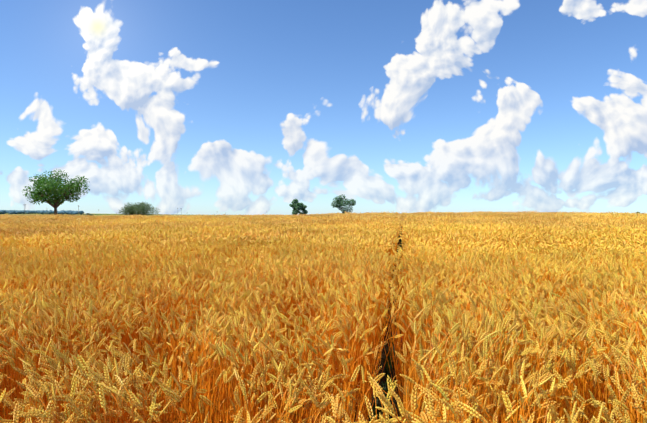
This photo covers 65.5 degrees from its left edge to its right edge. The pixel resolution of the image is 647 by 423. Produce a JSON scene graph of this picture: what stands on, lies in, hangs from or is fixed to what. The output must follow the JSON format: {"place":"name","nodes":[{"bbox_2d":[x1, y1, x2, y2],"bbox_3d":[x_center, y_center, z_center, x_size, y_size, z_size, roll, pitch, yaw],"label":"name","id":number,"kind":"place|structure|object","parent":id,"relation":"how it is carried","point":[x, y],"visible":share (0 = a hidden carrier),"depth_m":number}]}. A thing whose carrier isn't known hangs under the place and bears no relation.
{"place":"outdoors","nodes":[
{"label":"outdoors","id":0,"kind":"place"},
{"bbox_2d":[0,213,642,422],"bbox_3d":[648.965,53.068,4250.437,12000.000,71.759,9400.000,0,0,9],"label":"ground","id":1,"kind":"structure","parent":0,"point":[383,379],"depth_m":5.11},
{"bbox_2d":[0,210,83,214],"bbox_3d":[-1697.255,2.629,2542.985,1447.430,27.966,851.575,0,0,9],"label":"forest trees","id":2,"kind":"object","parent":1,"relation":"on","point":[63,212],"visible":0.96,"depth_m":2187.57},
{"bbox_2d":[22,169,89,214],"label":"tree","id":3,"kind":"object","parent":1,"relation":"on","point":[45,188],"visible":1,"depth_m":86.87},
{"bbox_2d":[119,201,158,215],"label":"bush","id":4,"kind":"object","parent":1,"relation":"on","point":[138,209],"visible":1,"depth_m":90.67},
{"bbox_2d":[289,198,301,214],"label":"tree","id":5,"kind":"object","parent":1,"relation":"on","point":[295,205],"visible":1,"depth_m":214.56},
{"bbox_2d":[299,203,307,213],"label":"tree","id":6,"kind":"object","parent":1,"relation":"on","point":[303,210],"visible":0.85,"depth_m":217.03},
{"bbox_2d":[331,194,355,213],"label":"tree","id":7,"kind":"object","parent":1,"relation":"on","point":[340,201],"visible":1,"depth_m":213.90},
{"bbox_2d":[357,226,402,422],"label":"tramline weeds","id":8,"kind":"object","parent":1,"relation":"on","point":[387,370],"visible":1,"depth_m":4.96},
{"bbox_2d":[0,0,646,214],"label":"sky","id":9,"kind":"structure","parent":0,"point":[206,107]}
]}

